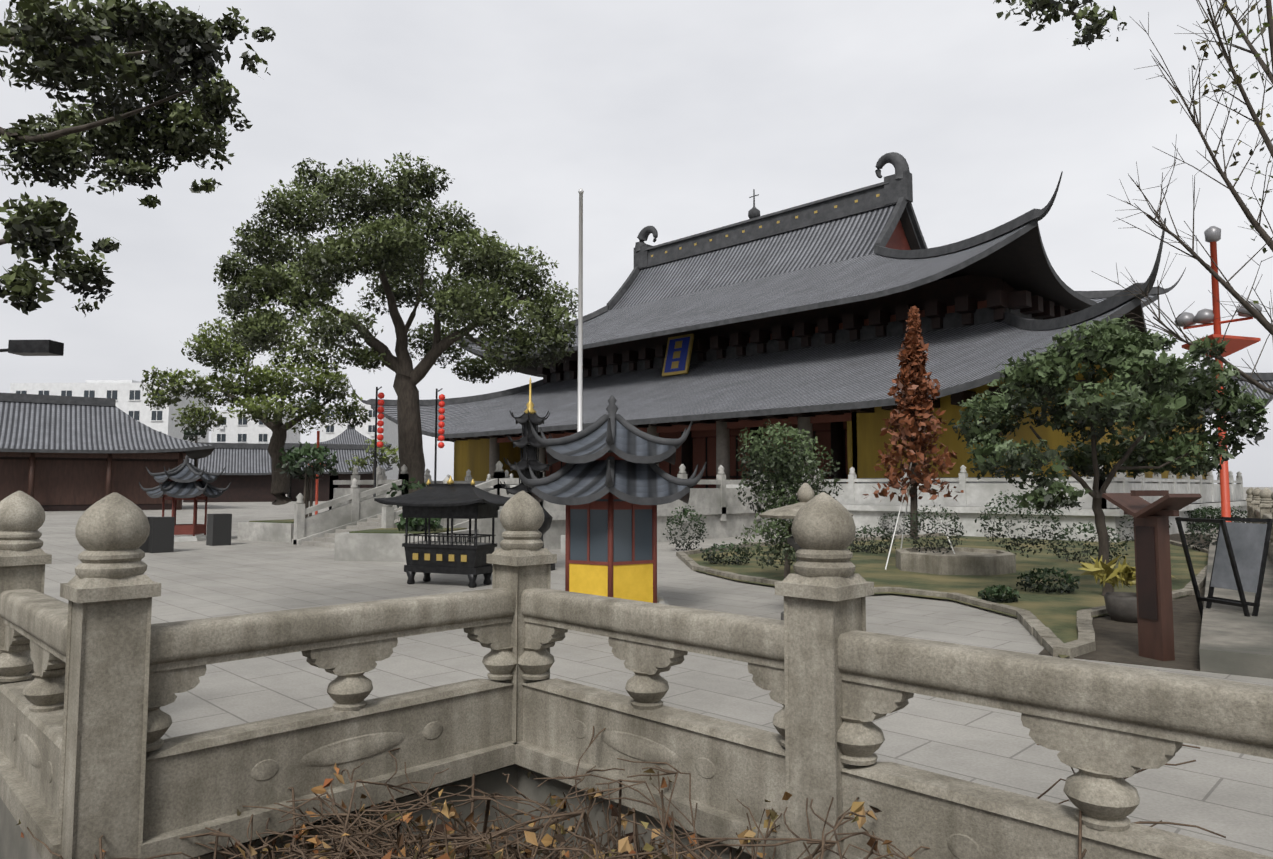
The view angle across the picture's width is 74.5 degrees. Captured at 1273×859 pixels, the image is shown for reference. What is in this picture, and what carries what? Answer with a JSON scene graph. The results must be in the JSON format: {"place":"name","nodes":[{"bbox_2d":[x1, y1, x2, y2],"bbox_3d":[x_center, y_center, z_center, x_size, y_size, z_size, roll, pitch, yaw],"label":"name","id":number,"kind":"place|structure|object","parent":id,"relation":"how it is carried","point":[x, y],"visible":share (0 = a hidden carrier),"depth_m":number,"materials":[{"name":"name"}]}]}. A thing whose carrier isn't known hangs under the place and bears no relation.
{"place":"outdoors","nodes":[
{"label":"outdoors","id":0,"kind":"place"},
{"bbox_2d":[0,340,63,355],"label":"edge lamp","id":1,"kind":"object","parent":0,"point":[36,347],"visible":1,"depth_m":14.11,"materials":[{"name":"metal"}]},
{"bbox_2d":[0,0,248,314],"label":"foliage","id":2,"kind":"object","parent":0,"point":[85,49],"visible":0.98,"depth_m":6.06,"materials":[{"name":"green plant"}]},
{"bbox_2d":[72,27,275,317],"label":"leaves","id":3,"kind":"object","parent":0,"point":[105,245],"visible":1,"depth_m":6.47,"materials":[{"name":"green plant"}]},
{"bbox_2d":[0,0,1272,486],"label":"sky","id":4,"kind":"structure","parent":0,"point":[668,116],"materials":[{"name":"white"}]},
{"bbox_2d":[38,487,1272,856],"bbox_3d":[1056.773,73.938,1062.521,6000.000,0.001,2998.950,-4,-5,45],"label":"ground","id":5,"kind":"structure","parent":0,"point":[1228,795],"depth_m":6.91,"materials":[{"name":"grey stone"}]},
{"bbox_2d":[139,455,230,541],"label":"pavilion","id":6,"kind":"structure","parent":5,"relation":"on","point":[186,480],"depth_m":23.12,"materials":[{"name":"tile"}]},
{"bbox_2d":[0,393,392,510],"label":"halls","id":7,"kind":"object","parent":5,"relation":"on","point":[66,453],"visible":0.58,"depth_m":53.72,"materials":[{"name":"tile"}]},
{"bbox_2d":[10,380,398,479],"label":"modern blocks","id":8,"kind":"structure","parent":5,"relation":"on","point":[128,396],"depth_m":138.33,"materials":[{"name":"grey"}]},
{"bbox_2d":[140,307,371,504],"bbox_3d":[-15.380,-1.276,33.353,8.733,8.608,8.282,-4,-5,45],"label":"tree","id":9,"kind":"object","parent":5,"relation":"on","point":[264,410],"visible":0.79,"depth_m":32.78,"materials":[{"name":"green plant"}]},
{"bbox_2d":[183,398,331,467],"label":"tree","id":10,"kind":"object","parent":5,"relation":"on","point":[195,434],"visible":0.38,"depth_m":58.65,"materials":[{"name":"green plant"}]},
{"bbox_2d":[139,441,478,561],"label":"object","id":11,"kind":"object","parent":5,"relation":"on","point":[381,545],"visible":0.67,"depth_m":19.16,"materials":[{"name":"grey stone"}]},
{"bbox_2d":[308,431,320,514],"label":"pole","id":12,"kind":"object","parent":5,"relation":"on","point":[317,480],"visible":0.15,"depth_m":40.44,"materials":[{"name":"brown metal"}]},
{"bbox_2d":[345,439,399,487],"bbox_3d":[-12.811,1.754,41.046,2.699,2.981,6.510,1,-4,-16],"label":"tree","id":13,"kind":"object","parent":5,"relation":"on","point":[381,459],"visible":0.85,"depth_m":39.37,"materials":[{"name":"green plant"}]},
{"bbox_2d":[373,386,384,496],"bbox_3d":[-7.412,0.937,24.059,0.188,4.400,0.591,2,-4,-26],"label":"lantern pole","id":14,"kind":"object","parent":5,"relation":"on","point":[380,424],"visible":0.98,"depth_m":23.95,"materials":[{"name":"metal"}]},
{"bbox_2d":[434,388,444,483],"bbox_3d":[-5.773,0.968,24.509,0.188,4.400,0.591,2,-4,-26],"label":"lantern pole","id":15,"kind":"object","parent":5,"relation":"on","point":[441,425],"visible":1,"depth_m":24.40,"materials":[{"name":"metal"}]},
{"bbox_2d":[374,475,510,587],"bbox_3d":[-2.881,1.546,12.917,1.960,1.670,1.160,-2,-4,23],"label":"incense burner","id":16,"kind":"object","parent":5,"relation":"on","point":[448,500],"visible":0.98,"depth_m":12.68,"materials":[{"name":"metal"}]},
{"bbox_2d":[500,377,554,570],"bbox_3d":[-1.938,0.789,15.175,1.104,3.488,1.124,-4,-5,45],"label":"pagoda incense burner","id":17,"kind":"object","parent":5,"relation":"on","point":[527,443],"visible":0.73,"depth_m":15.07,"materials":[{"name":"black metal"}]},
{"bbox_2d":[292,505,792,549],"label":"terrace","id":18,"kind":"structure","parent":5,"relation":"on","point":[737,518],"depth_m":22.71,"materials":[{"name":"grey stone"}]},
{"bbox_2d":[213,150,577,492],"bbox_3d":[-7.435,-3.279,25.335,12.434,11.092,7.761,-1,-4,7],"label":"tree","id":19,"kind":"object","parent":18,"relation":"on","point":[392,251],"visible":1,"depth_m":23.71,"materials":[{"name":"green plant"}]},
{"bbox_2d":[293,460,821,541],"bbox_3d":[-2.899,2.394,26.541,10.720,2.430,15.220,-4,-5,45],"label":"terrace balustrade","id":20,"kind":"object","parent":5,"relation":"on","point":[356,502],"visible":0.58,"depth_m":23.16,"materials":[{"name":"grey stone"}]},
{"bbox_2d":[561,188,583,552],"bbox_3d":[-1.291,-1.409,19.202,0.600,8.420,0.600,-4,-5,45],"label":"flagpole","id":21,"kind":"object","parent":5,"relation":"on","point":[580,351],"visible":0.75,"depth_m":19.23,"materials":[{"name":"white metal"}]},
{"bbox_2d":[514,395,706,604],"bbox_3d":[-0.294,0.881,10.036,2.422,2.604,2.420,-4,-5,45],"label":"kiosk","id":22,"kind":"object","parent":5,"relation":"on","point":[610,484],"visible":1,"depth_m":9.56,"materials":[{"name":"tile"}]},
{"bbox_2d":[0,491,1272,858],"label":"balustrade","id":23,"kind":"object","parent":5,"relation":"on","point":[98,671],"visible":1,"depth_m":3.43,"materials":[{"name":"stone"}]},
{"bbox_2d":[759,483,852,619],"bbox_3d":[1.925,1.376,9.474,0.998,1.540,0.998,2,-4,-23],"label":"stone lantern","id":24,"kind":"object","parent":5,"relation":"on","point":[805,493],"visible":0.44,"depth_m":9.41,"materials":[{"name":"stone"}]},
{"bbox_2d":[437,275,1246,541],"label":"temple building","id":25,"kind":"structure","parent":5,"relation":"on","point":[853,438],"depth_m":33.18,"materials":[{"name":"brown wood"}]},
{"bbox_2d":[348,152,1272,441],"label":"hall roofs","id":26,"kind":"structure","parent":25,"relation":"on","point":[862,244],"depth_m":36.74,"materials":[{"name":"grey tile"}]},
{"bbox_2d":[430,464,1243,508],"bbox_3d":[6.693,2.844,42.105,36.020,1.250,19.620,-4,-5,45],"label":"hall balustrade","id":27,"kind":"object","parent":25,"relation":"on","point":[972,495],"visible":0.46,"depth_m":26.11,"materials":[{"name":"white stone"}]},
{"bbox_2d":[663,419,1247,602],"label":"shrubs","id":28,"kind":"object","parent":5,"relation":"on","point":[772,459],"visible":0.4,"depth_m":12.96,"materials":[{"name":"green plant"}]},
{"bbox_2d":[1039,529,1272,678],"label":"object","id":29,"kind":"structure","parent":5,"relation":"on","point":[1225,639],"depth_m":7.85,"materials":[{"name":"stone"}]},
{"bbox_2d":[1079,553,1173,622],"bbox_3d":[5.444,1.743,9.287,1.014,0.782,0.921,-4,-5,45],"label":"pot plant","id":30,"kind":"object","parent":29,"relation":"on","point":[1121,606],"visible":0.69,"depth_m":9.23,"materials":[{"name":"yellow plant"}]},
{"bbox_2d":[1102,490,1201,660],"bbox_3d":[4.529,1.268,7.335,0.380,1.465,0.690,1,-4,-17],"label":"pedestal stand","id":31,"kind":"object","parent":29,"relation":"on","point":[1153,585],"visible":0.98,"depth_m":7.25,"materials":[{"name":"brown wood"}]},
{"bbox_2d":[1092,0,1272,394],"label":"bare tree","id":32,"kind":"object","parent":5,"relation":"on","point":[1260,318],"visible":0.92,"depth_m":12.67,"materials":[{"name":"brown plant"}]},
{"bbox_2d":[1174,226,1261,521],"bbox_3d":[14.289,-1.106,20.557,1.900,8.000,1.484,-4,-5,45],"label":"lamp post","id":33,"kind":"object","parent":5,"relation":"on","point":[1205,317],"visible":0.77,"depth_m":20.73,"materials":[{"name":"red metal"}]},
{"bbox_2d":[1175,517,1272,619],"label":"sign stand","id":34,"kind":"object","parent":5,"relation":"on","point":[1240,557],"visible":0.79,"depth_m":8.80,"materials":[{"name":"metal"}]},
{"bbox_2d":[1246,487,1272,564],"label":"balustrade","id":35,"kind":"object","parent":5,"relation":"on","point":[1259,503],"visible":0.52,"depth_m":17.79,"materials":[{"name":"stone"}]},
{"bbox_2d":[688,536,1208,657],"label":"lawn","id":36,"kind":"structure","parent":0,"point":[1055,612],"depth_m":14.01,"materials":[{"name":"green plant"}]},
{"bbox_2d":[676,533,1208,658],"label":"lawn kerb","id":37,"kind":"structure","parent":36,"relation":"on","point":[1049,641],"depth_m":10.12,"materials":[{"name":"stone"}]},
{"bbox_2d":[895,490,1068,575],"bbox_3d":[6.174,1.808,15.152,3.214,1.450,1.969,2,-4,-27],"label":"planter","id":38,"kind":"object","parent":36,"relation":"on","point":[941,560],"visible":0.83,"depth_m":14.75,"materials":[{"name":"stone"}]},
{"bbox_2d":[862,306,963,569],"bbox_3d":[5.086,0.144,15.402,1.631,4.813,1.742,0,-4,-2],"label":"redwood","id":39,"kind":"object","parent":38,"relation":"in","point":[915,385],"visible":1,"depth_m":15.16,"materials":[{"name":"brown plant"}]},
{"bbox_2d":[947,314,1270,595],"bbox_3d":[6.334,0.333,11.262,4.086,3.936,2.913,0,-4,-3],"label":"loquat","id":40,"kind":"object","parent":36,"relation":"on","point":[1118,352],"visible":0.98,"depth_m":11.00,"materials":[{"name":"green plant"}]},
{"bbox_2d":[993,0,1126,49],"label":"foliage","id":41,"kind":"object","parent":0,"point":[1053,7],"visible":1,"depth_m":5.55,"materials":[{"name":"green plant"}]},
{"label":"pit floor","id":42,"kind":"structure","parent":0,"visible":0},
{"bbox_2d":[0,764,761,858],"bbox_3d":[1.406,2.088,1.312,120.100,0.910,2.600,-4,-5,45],"label":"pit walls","id":43,"kind":"structure","parent":42,"relation":"on","point":[14,844],"depth_m":4.29,"materials":[{"name":"grey stone"}]},
{"bbox_2d":[17,726,1225,858],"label":"dry twigs","id":44,"kind":"object","parent":42,"relation":"on","point":[399,845],"visible":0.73,"depth_m":3.45,"materials":[{"name":"brown plant"}]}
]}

